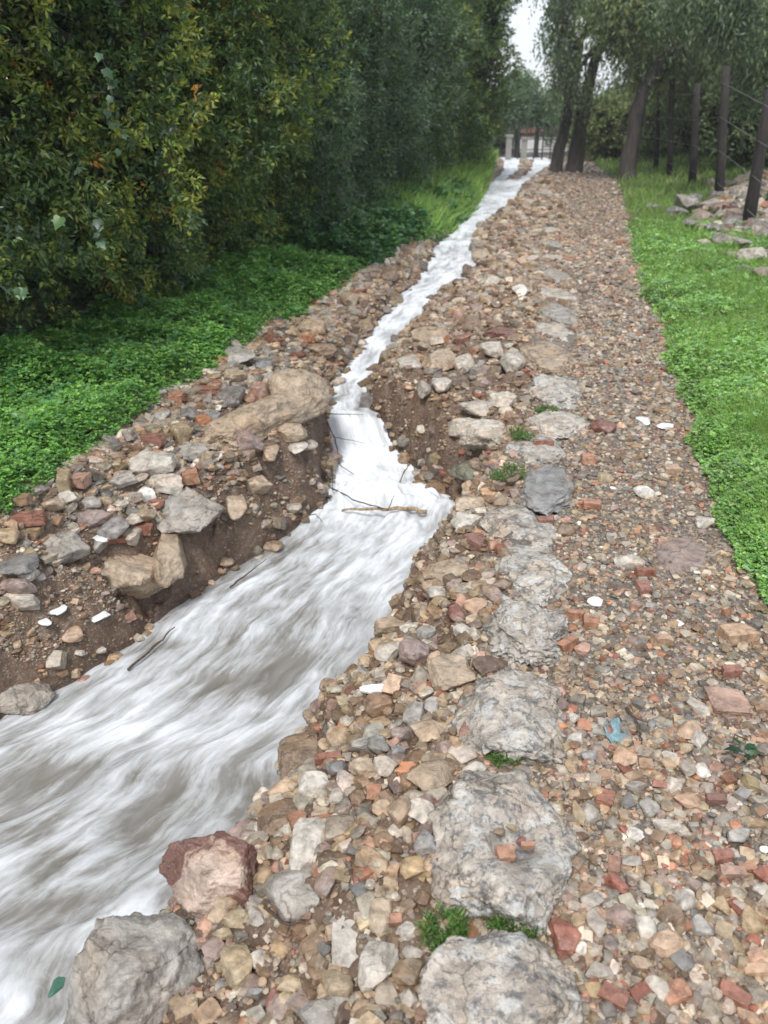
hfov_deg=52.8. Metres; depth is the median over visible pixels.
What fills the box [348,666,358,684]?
stone
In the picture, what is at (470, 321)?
stone
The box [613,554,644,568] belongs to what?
stone
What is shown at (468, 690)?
stone
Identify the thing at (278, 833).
stone
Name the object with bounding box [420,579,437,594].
stone
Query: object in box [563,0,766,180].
old tree
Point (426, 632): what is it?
stone
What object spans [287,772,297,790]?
stone
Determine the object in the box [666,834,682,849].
stone
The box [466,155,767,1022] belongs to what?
path
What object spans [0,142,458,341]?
hedge undergrowth
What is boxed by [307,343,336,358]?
stone
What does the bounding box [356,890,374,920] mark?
stone
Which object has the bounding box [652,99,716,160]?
bush
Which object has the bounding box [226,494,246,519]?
stone
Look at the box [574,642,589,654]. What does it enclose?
stone
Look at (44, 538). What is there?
brick fragment
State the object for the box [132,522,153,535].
brick fragment
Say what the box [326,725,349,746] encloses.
stone
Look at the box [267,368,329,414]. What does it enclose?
boulder
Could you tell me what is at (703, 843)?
brick fragment
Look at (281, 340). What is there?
brick fragment
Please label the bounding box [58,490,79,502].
stone
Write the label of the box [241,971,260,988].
stone
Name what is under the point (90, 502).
stone
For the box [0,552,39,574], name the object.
stone
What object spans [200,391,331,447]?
boulder
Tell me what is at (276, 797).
stone
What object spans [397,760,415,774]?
brick fragment
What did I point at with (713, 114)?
bush
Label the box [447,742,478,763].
stone
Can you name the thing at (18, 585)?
stone
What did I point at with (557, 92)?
woodland
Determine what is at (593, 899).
stone
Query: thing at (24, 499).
brick fragment
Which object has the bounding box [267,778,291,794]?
stone
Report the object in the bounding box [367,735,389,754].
stone
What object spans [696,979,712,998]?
stone
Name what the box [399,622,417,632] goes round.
stone
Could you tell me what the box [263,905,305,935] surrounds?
twig
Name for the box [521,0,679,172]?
old tree
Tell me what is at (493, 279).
stone
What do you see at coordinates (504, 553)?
stone
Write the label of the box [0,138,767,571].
ground
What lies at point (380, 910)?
stone
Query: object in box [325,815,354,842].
stone
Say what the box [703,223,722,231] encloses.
rubble rock
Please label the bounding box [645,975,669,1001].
stone
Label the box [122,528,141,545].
stone
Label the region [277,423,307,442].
stone
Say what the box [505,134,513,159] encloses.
gate pillar
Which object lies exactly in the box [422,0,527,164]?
hedge shrub
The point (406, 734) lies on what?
stone
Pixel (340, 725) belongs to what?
brick fragment
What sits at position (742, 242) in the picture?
rubble rock
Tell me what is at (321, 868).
stone
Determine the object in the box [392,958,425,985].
stone
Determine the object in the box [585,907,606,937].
stone
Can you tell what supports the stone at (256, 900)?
on the stream bank
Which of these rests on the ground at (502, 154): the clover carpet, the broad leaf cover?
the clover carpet
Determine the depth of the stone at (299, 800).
2.10 m
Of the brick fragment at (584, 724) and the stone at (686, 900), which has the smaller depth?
the stone at (686, 900)
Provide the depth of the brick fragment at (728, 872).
1.76 m
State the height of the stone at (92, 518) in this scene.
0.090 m
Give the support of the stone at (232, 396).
on the stream bank
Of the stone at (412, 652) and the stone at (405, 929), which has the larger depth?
the stone at (412, 652)
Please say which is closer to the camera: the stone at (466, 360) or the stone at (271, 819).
the stone at (271, 819)
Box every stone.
[0,527,19,543]
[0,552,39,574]
[0,578,37,593]
[0,681,54,715]
[3,593,39,610]
[17,569,40,581]
[34,572,46,581]
[40,498,65,511]
[44,530,90,564]
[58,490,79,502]
[61,625,83,642]
[74,650,84,655]
[75,509,113,527]
[81,496,101,508]
[93,540,107,553]
[96,515,129,539]
[96,646,106,653]
[108,470,137,488]
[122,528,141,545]
[126,514,143,525]
[128,450,178,476]
[136,507,156,521]
[137,487,156,501]
[149,473,183,494]
[153,410,170,419]
[167,421,192,444]
[167,895,176,909]
[178,443,209,461]
[180,406,199,420]
[191,996,223,1023]
[192,924,212,950]
[195,914,213,943]
[203,955,213,966]
[204,409,221,420]
[207,896,237,923]
[212,927,233,940]
[216,386,245,407]
[217,1011,239,1023]
[220,944,251,989]
[222,908,248,928]
[223,368,246,381]
[224,346,254,363]
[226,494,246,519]
[228,817,256,837]
[236,430,263,452]
[238,835,248,839]
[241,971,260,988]
[244,894,262,909]
[245,830,268,843]
[246,475,272,493]
[246,798,264,819]
[246,987,263,1000]
[248,381,269,399]
[250,357,275,368]
[250,948,265,969]
[252,787,269,801]
[252,864,273,884]
[253,877,269,897]
[254,804,262,811]
[257,798,297,837]
[261,372,274,380]
[262,444,279,461]
[265,987,278,1007]
[265,993,286,1020]
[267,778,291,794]
[269,792,285,802]
[269,941,287,958]
[273,827,283,837]
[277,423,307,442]
[277,731,319,778]
[277,974,302,992]
[282,822,290,834]
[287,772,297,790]
[288,441,307,453]
[289,817,325,869]
[292,792,313,810]
[295,996,346,1023]
[297,317,325,334]
[297,763,317,784]
[298,770,328,797]
[299,931,324,962]
[302,708,314,724]
[303,757,314,764]
[305,439,317,450]
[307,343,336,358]
[307,952,328,968]
[307,965,326,981]
[311,806,328,815]
[314,866,336,896]
[316,850,338,866]
[317,860,338,872]
[319,677,334,695]
[321,969,353,997]
[325,760,348,775]
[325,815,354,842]
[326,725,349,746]
[328,852,352,861]
[329,787,343,804]
[331,915,358,983]
[333,835,345,841]
[336,769,354,791]
[338,804,352,811]
[339,292,359,305]
[344,821,356,837]
[346,732,363,751]
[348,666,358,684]
[348,757,374,775]
[349,788,365,806]
[350,735,372,751]
[350,998,369,1017]
[353,1006,365,1018]
[354,800,372,810]
[354,849,367,867]
[355,802,373,816]
[355,811,378,827]
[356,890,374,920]
[358,940,398,992]
[360,844,388,877]
[362,835,376,847]
[363,722,384,736]
[364,692,393,717]
[364,1003,386,1013]
[366,815,379,825]
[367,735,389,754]
[368,896,391,936]
[370,715,389,725]
[370,848,390,866]
[372,798,389,815]
[373,615,405,636]
[373,755,397,776]
[374,641,398,661]
[374,979,397,1010]
[380,269,397,281]
[386,795,411,828]
[387,824,402,837]
[390,745,406,754]
[391,726,414,741]
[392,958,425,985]
[397,354,422,368]
[397,921,414,940]
[398,638,428,666]
[398,772,415,791]
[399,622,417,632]
[399,897,415,910]
[399,988,417,1008]
[400,855,425,879]
[402,701,424,728]
[402,945,422,958]
[403,748,424,764]
[405,756,452,791]
[405,785,418,792]
[408,797,434,824]
[410,719,446,741]
[411,326,449,342]
[412,740,428,752]
[413,828,434,855]
[416,625,436,639]
[417,380,430,398]
[417,929,582,1023]
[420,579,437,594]
[421,349,455,372]
[421,786,446,799]
[422,853,432,875]
[423,559,469,580]
[424,696,439,711]
[426,586,445,598]
[426,654,479,690]
[427,651,440,661]
[427,768,582,938]
[431,377,451,393]
[437,911,460,929]
[445,667,570,765]
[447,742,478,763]
[448,417,476,437]
[448,603,465,621]
[450,457,477,481]
[450,512,482,529]
[453,353,474,369]
[453,622,469,635]
[455,496,485,511]
[455,631,471,644]
[456,314,484,328]
[456,419,505,448]
[458,400,495,416]
[458,721,469,736]
[461,685,474,696]
[462,761,486,771]
[463,597,487,613]
[471,249,489,259]
[471,580,487,588]
[472,655,507,676]
[478,341,503,359]
[479,503,562,550]
[481,585,502,600]
[482,327,518,338]
[482,594,568,669]
[483,275,499,284]
[488,391,516,408]
[493,544,572,607]
[493,828,505,835]
[499,347,524,372]
[499,551,517,557]
[503,432,567,465]
[505,824,518,831]
[506,261,518,268]
[512,284,528,296]
[515,850,524,859]
[516,836,525,844]
[519,340,577,375]
[521,464,574,515]
[526,409,586,439]
[527,373,581,409]
[534,322,573,341]
[537,240,562,247]
[537,301,578,327]
[539,287,576,299]
[542,254,564,260]
[542,269,569,282]
[544,227,560,233]
[548,918,581,955]
[556,524,575,536]
[567,731,583,744]
[569,713,579,722]
[571,800,585,825]
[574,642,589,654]
[575,941,586,955]
[579,892,603,907]
[581,751,596,759]
[581,802,598,823]
[584,962,613,978]
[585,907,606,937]
[589,1010,602,1023]
[590,418,616,433]
[597,472,615,482]
[601,873,629,893]
[604,903,635,927]
[612,745,637,765]
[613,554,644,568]
[622,855,641,866]
[624,780,647,792]
[626,827,644,841]
[629,955,653,971]
[633,485,655,498]
[635,914,656,938]
[639,798,659,817]
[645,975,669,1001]
[648,929,684,958]
[652,818,682,834]
[656,902,685,926]
[657,537,707,572]
[665,776,682,793]
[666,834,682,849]
[670,948,694,971]
[673,792,699,809]
[673,888,697,911]
[676,720,701,738]
[678,758,696,776]
[679,743,693,753]
[684,696,710,717]
[689,730,707,749]
[690,914,714,936]
[694,516,715,528]
[695,762,710,778]
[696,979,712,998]
[698,869,714,881]
[713,896,729,915]
[726,828,749,842]
[739,905,765,934]
[746,984,767,1002]
[752,883,767,895]
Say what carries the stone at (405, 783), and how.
on the stream bank
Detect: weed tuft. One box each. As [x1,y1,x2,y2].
[412,899,471,951]
[483,913,545,939]
[486,751,522,767]
[489,459,526,481]
[508,423,538,441]
[534,404,559,412]
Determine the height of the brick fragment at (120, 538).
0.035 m
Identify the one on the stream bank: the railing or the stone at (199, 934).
the stone at (199, 934)
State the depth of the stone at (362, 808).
1.97 m
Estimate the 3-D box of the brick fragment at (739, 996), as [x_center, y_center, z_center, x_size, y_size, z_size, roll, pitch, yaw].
[0.690,0.955,1.531,0.067,0.027,0.038,17,31,29]
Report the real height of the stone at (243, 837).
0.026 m
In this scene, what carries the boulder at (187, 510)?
on the stream bank
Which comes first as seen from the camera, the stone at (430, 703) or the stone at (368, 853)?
the stone at (368, 853)
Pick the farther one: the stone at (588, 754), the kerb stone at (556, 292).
the kerb stone at (556, 292)
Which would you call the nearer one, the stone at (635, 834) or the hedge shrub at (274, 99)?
the stone at (635, 834)
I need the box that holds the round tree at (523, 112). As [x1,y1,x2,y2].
[475,65,562,157]
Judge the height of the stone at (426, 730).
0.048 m
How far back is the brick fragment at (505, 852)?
1.72 m
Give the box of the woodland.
[524,87,606,126]
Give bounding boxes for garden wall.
[520,127,567,152]
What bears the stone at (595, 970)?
on the path
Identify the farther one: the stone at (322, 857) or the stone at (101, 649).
the stone at (101, 649)
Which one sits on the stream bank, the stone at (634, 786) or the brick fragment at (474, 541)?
the brick fragment at (474, 541)
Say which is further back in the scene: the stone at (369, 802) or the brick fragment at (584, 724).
the brick fragment at (584, 724)
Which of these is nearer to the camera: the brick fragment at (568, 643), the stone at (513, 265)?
the brick fragment at (568, 643)
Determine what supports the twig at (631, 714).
on the path
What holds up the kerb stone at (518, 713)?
on the path
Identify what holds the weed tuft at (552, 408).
on the path
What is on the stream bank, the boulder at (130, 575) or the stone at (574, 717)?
the boulder at (130, 575)
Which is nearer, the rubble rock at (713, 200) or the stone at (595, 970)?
the stone at (595, 970)
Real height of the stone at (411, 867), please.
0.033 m
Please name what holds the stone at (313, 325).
on the stream bank
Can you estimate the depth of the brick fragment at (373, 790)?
2.03 m
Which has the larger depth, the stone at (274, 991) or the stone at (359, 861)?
the stone at (359, 861)
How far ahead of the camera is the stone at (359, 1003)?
1.54 m
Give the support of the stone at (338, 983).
on the stream bank
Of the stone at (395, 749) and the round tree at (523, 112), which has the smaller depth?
the stone at (395, 749)
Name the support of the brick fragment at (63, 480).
on the stream bank
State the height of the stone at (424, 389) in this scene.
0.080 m
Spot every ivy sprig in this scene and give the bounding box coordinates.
[13,287,28,299]
[50,214,65,230]
[92,219,106,249]
[94,52,127,155]
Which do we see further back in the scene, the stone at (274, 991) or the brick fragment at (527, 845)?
the brick fragment at (527, 845)
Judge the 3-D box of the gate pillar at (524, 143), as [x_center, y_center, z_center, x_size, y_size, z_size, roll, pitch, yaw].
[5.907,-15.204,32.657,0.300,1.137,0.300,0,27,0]
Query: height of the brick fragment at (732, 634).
0.060 m
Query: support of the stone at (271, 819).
on the stream bank
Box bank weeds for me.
[0,198,418,488]
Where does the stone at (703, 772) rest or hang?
on the path
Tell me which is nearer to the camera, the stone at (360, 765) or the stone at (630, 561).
the stone at (360, 765)
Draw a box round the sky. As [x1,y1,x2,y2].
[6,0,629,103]
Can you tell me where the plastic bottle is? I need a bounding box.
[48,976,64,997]
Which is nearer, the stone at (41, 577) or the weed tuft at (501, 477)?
the stone at (41, 577)
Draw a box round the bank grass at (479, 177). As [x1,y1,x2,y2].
[335,144,499,240]
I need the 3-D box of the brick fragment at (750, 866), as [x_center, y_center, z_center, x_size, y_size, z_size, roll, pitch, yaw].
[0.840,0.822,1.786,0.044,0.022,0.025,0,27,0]
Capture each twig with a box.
[127,627,174,670]
[230,559,265,587]
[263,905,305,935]
[625,707,646,743]
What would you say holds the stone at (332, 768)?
on the stream bank
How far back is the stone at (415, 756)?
2.13 m
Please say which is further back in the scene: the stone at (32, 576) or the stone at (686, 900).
the stone at (32, 576)
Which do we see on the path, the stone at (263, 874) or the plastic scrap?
the plastic scrap
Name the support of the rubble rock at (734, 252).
on the ground at (502, 154)
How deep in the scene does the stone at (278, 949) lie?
1.72 m
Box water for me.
[0,157,550,1023]
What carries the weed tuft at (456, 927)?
on the path
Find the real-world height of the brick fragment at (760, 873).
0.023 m
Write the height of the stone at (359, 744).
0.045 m
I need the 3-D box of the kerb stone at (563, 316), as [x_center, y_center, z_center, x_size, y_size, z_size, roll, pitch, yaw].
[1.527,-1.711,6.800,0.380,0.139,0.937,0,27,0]
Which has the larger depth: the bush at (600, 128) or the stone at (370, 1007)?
the bush at (600, 128)
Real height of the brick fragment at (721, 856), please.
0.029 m
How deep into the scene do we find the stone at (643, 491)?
3.54 m
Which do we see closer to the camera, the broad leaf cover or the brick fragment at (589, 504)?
the brick fragment at (589, 504)
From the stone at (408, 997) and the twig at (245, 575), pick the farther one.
the twig at (245, 575)
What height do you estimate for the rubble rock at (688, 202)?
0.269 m
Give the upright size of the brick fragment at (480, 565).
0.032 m
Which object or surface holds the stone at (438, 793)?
on the stream bank
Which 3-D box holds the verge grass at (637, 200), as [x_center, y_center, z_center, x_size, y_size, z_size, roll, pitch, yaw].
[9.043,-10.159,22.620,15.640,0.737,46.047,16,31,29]
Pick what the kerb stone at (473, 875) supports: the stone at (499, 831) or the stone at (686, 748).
the stone at (499, 831)
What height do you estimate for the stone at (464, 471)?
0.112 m
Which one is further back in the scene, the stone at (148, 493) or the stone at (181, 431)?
the stone at (181, 431)
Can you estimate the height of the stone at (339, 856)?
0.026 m
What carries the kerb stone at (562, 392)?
on the path
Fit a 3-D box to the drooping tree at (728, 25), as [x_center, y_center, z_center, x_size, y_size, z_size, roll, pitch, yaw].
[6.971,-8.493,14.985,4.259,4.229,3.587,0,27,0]
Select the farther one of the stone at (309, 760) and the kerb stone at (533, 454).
the kerb stone at (533, 454)
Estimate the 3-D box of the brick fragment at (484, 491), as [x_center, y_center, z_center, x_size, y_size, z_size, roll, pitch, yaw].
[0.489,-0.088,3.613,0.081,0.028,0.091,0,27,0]
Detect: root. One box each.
[294,514,321,520]
[326,413,362,416]
[327,422,352,473]
[399,457,413,482]
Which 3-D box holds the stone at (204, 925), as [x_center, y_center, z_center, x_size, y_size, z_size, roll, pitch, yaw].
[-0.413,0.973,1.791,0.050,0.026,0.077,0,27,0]
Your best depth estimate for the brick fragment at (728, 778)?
2.02 m
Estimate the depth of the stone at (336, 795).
2.06 m
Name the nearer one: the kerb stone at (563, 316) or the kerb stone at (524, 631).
the kerb stone at (524, 631)
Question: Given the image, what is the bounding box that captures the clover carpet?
[0,231,393,514]
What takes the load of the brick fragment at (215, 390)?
on the stream bank
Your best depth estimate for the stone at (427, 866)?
1.76 m
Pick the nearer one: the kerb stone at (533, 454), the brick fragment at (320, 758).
the brick fragment at (320, 758)
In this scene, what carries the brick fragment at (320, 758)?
on the stream bank
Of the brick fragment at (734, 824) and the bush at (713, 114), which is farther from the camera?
the bush at (713, 114)
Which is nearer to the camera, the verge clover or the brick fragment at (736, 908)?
the brick fragment at (736, 908)
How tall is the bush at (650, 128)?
2.685 m
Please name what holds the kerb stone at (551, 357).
on the path
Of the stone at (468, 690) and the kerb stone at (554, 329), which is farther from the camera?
the kerb stone at (554, 329)
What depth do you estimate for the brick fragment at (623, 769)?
2.05 m
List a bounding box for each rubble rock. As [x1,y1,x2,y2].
[666,206,687,216]
[674,194,700,210]
[683,219,695,227]
[689,193,703,199]
[689,209,715,221]
[696,239,711,243]
[700,198,733,206]
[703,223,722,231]
[711,233,738,247]
[723,215,742,223]
[724,251,736,258]
[733,238,752,248]
[734,264,752,272]
[735,247,767,263]
[751,266,767,278]
[754,227,767,239]
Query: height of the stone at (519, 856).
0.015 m
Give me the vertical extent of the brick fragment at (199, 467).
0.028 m
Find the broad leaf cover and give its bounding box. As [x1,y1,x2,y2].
[251,171,478,266]
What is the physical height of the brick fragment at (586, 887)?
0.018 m
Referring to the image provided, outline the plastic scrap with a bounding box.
[604,717,629,743]
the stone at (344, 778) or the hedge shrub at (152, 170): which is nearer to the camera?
the stone at (344, 778)
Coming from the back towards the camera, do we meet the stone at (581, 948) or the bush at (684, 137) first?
the bush at (684, 137)
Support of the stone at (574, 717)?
on the path
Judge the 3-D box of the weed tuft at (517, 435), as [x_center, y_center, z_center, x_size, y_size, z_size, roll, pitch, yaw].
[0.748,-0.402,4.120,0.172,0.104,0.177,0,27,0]
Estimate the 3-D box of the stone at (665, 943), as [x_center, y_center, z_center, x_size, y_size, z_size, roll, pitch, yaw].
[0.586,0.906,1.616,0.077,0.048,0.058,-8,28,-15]
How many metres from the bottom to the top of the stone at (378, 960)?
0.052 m
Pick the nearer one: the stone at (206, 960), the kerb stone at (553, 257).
the stone at (206, 960)
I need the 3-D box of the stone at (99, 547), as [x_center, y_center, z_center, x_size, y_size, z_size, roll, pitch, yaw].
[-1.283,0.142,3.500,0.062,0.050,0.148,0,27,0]
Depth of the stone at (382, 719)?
2.36 m
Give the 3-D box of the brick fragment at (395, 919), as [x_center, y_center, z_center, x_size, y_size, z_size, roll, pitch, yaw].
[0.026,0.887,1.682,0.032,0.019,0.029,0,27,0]
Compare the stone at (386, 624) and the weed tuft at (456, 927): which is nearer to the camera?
the weed tuft at (456, 927)
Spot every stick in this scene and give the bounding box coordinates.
[331,487,393,509]
[341,506,426,513]
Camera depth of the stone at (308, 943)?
1.69 m
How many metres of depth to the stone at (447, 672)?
2.39 m
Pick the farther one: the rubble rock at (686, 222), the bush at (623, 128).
the bush at (623, 128)
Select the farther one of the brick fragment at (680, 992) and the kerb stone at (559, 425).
the kerb stone at (559, 425)
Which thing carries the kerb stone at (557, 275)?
on the path
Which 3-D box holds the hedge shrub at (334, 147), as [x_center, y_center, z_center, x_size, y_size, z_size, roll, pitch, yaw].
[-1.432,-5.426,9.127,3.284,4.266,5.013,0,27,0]
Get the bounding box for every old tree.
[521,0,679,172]
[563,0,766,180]
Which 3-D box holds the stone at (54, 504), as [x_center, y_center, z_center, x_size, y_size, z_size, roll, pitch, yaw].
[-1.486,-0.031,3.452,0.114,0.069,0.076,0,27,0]
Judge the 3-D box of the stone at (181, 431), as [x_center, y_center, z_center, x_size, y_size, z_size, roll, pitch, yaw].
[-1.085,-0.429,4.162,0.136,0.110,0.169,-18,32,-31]
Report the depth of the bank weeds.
5.09 m
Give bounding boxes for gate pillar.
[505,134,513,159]
[520,137,528,158]
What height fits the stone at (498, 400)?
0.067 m
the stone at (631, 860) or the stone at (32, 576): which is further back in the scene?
the stone at (32, 576)
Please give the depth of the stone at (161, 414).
4.29 m
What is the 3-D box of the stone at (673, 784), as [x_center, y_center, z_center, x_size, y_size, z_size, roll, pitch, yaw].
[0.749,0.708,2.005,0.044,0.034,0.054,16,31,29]
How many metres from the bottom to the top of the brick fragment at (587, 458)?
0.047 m
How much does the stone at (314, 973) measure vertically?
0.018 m
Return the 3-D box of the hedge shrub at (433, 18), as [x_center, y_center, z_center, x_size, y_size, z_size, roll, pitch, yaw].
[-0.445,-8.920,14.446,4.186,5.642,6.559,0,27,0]
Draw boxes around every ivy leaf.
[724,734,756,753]
[744,743,760,758]
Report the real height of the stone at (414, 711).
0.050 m
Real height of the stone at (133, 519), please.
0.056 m
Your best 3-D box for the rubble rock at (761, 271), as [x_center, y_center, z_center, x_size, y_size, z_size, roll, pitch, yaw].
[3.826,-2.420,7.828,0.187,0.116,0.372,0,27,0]
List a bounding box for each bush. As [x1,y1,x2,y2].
[464,126,515,151]
[536,87,614,152]
[565,87,642,160]
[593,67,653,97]
[600,83,667,158]
[640,90,689,157]
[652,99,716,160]
[675,76,752,166]
[686,80,767,169]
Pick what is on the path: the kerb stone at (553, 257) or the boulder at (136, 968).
the kerb stone at (553, 257)
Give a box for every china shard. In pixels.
[38,618,51,625]
[49,604,67,614]
[91,611,110,622]
[93,535,108,542]
[359,684,383,694]
[587,596,602,606]
[635,416,649,424]
[656,423,673,428]
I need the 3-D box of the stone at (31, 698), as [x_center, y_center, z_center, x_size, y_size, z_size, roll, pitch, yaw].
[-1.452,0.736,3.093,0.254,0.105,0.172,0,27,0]
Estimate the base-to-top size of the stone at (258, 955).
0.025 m
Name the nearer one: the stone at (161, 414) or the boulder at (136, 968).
the boulder at (136, 968)
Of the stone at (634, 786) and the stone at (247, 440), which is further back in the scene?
the stone at (247, 440)
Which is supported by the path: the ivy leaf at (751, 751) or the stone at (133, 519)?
the ivy leaf at (751, 751)
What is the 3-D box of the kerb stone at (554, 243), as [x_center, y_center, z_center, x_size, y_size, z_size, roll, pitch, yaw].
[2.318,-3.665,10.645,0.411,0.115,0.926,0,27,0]
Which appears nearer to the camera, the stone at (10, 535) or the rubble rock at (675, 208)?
the stone at (10, 535)
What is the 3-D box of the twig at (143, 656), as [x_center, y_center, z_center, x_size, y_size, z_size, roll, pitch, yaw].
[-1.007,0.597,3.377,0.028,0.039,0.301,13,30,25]
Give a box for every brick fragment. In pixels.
[9,493,32,505]
[9,510,47,526]
[25,526,43,538]
[38,533,51,543]
[56,468,72,492]
[70,472,91,488]
[108,535,126,544]
[120,442,131,449]
[132,425,145,433]
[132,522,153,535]
[141,432,166,446]
[168,391,184,402]
[182,466,200,484]
[192,384,219,395]
[194,413,211,424]
[195,461,212,470]
[269,337,284,344]
[286,809,306,831]
[289,351,305,358]
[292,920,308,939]
[301,333,315,342]
[309,813,330,817]
[311,866,319,877]
[314,750,342,765]
[337,720,346,727]
[353,716,371,732]
[353,866,374,880]
[366,784,380,802]
[387,862,399,876]
[389,912,402,926]
[393,637,402,642]
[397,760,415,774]
[416,590,424,601]
[449,587,467,599]
[462,532,486,552]
[475,564,491,567]
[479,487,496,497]
[494,844,515,862]
[495,544,506,553]
[520,841,534,849]
[533,439,553,445]
[536,515,554,524]
[556,635,578,652]
[567,608,584,620]
[577,718,591,731]
[578,880,593,893]
[580,452,595,464]
[582,614,599,628]
[583,498,600,509]
[595,788,616,807]
[596,768,611,780]
[597,980,629,1012]
[616,762,632,773]
[628,979,656,1006]
[633,580,652,595]
[634,567,655,576]
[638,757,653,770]
[649,633,674,647]
[662,463,680,474]
[665,978,692,1007]
[693,841,709,850]
[703,686,753,719]
[705,792,726,806]
[711,849,734,865]
[715,623,759,646]
[716,864,748,881]
[718,977,751,1008]
[719,771,737,785]
[721,664,742,680]
[728,819,741,828]
[728,897,742,916]
[737,860,757,872]
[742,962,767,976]
[752,863,767,884]
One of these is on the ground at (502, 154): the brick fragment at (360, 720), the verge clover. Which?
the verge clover
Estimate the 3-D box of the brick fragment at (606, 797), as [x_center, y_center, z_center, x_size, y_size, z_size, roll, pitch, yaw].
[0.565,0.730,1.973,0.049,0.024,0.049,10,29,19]
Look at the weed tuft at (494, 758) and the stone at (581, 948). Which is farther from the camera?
the weed tuft at (494, 758)
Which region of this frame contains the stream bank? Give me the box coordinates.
[0,155,545,1023]
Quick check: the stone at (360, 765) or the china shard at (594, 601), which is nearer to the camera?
the stone at (360, 765)
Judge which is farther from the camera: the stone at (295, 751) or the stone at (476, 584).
the stone at (476, 584)
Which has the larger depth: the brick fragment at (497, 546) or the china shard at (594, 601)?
the brick fragment at (497, 546)
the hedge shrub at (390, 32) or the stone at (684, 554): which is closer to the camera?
the stone at (684, 554)
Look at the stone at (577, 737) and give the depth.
2.15 m
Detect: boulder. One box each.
[63,912,205,1023]
[102,554,172,599]
[151,533,186,587]
[156,487,226,533]
[159,830,257,918]
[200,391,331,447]
[264,866,320,921]
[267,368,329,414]
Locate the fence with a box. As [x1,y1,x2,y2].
[653,66,767,228]
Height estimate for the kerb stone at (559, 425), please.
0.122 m
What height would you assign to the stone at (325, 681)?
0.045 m
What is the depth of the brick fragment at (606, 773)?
2.04 m
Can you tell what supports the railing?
on the path
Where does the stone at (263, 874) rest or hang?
on the stream bank
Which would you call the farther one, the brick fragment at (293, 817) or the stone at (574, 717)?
the stone at (574, 717)
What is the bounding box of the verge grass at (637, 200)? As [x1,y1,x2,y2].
[593,152,767,579]
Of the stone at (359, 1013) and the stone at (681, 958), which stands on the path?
the stone at (681, 958)
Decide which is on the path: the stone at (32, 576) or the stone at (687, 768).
the stone at (687, 768)
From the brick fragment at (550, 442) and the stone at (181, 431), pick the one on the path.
the brick fragment at (550, 442)
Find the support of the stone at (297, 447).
on the stream bank
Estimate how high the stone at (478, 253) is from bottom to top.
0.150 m
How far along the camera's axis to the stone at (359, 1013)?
1.52 m
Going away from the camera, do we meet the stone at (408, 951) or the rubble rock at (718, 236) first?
the stone at (408, 951)
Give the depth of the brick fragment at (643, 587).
2.83 m
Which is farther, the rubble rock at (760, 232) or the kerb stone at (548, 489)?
the rubble rock at (760, 232)
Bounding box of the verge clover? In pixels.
[623,207,767,603]
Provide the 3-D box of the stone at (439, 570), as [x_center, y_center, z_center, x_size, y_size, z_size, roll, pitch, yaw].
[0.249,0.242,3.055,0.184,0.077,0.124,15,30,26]
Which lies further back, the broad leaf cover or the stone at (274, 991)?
the broad leaf cover
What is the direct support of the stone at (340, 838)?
on the stream bank
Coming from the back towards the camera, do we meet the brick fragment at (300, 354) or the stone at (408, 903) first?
the brick fragment at (300, 354)
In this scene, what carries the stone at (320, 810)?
on the stream bank
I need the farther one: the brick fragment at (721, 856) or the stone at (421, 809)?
the stone at (421, 809)
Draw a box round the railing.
[510,124,558,158]
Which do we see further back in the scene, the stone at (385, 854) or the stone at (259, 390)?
the stone at (259, 390)
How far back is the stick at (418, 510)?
4.50 m
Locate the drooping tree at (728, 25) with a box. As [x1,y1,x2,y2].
[638,0,767,140]
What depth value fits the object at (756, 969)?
1.56 m
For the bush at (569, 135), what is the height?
2.980 m
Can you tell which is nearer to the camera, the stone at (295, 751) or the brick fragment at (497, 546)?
the stone at (295, 751)
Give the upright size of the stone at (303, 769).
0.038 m
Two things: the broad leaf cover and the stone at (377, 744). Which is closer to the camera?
the stone at (377, 744)
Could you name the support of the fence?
on the ground at (502, 154)
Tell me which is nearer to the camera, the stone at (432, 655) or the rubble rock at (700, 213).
the stone at (432, 655)
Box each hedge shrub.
[0,0,130,355]
[0,0,283,323]
[42,0,363,273]
[201,0,392,243]
[284,0,432,209]
[362,0,482,181]
[377,0,503,176]
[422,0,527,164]
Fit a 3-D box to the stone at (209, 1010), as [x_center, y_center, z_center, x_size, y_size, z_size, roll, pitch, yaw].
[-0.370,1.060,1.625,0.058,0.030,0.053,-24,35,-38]
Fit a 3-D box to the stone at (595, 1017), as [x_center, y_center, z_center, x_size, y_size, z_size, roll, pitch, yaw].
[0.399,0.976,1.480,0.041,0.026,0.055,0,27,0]
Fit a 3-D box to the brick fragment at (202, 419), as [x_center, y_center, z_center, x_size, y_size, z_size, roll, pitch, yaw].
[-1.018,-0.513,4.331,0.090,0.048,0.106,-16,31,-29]
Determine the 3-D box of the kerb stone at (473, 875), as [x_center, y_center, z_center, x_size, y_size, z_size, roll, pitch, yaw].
[0.287,0.778,1.817,0.371,0.151,0.478,0,27,0]
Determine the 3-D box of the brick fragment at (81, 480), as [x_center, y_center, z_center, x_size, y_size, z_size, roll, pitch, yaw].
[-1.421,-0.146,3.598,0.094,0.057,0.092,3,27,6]
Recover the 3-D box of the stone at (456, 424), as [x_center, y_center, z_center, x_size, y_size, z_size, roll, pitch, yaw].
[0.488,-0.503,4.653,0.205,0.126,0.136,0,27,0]
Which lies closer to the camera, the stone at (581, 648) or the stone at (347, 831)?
the stone at (347, 831)

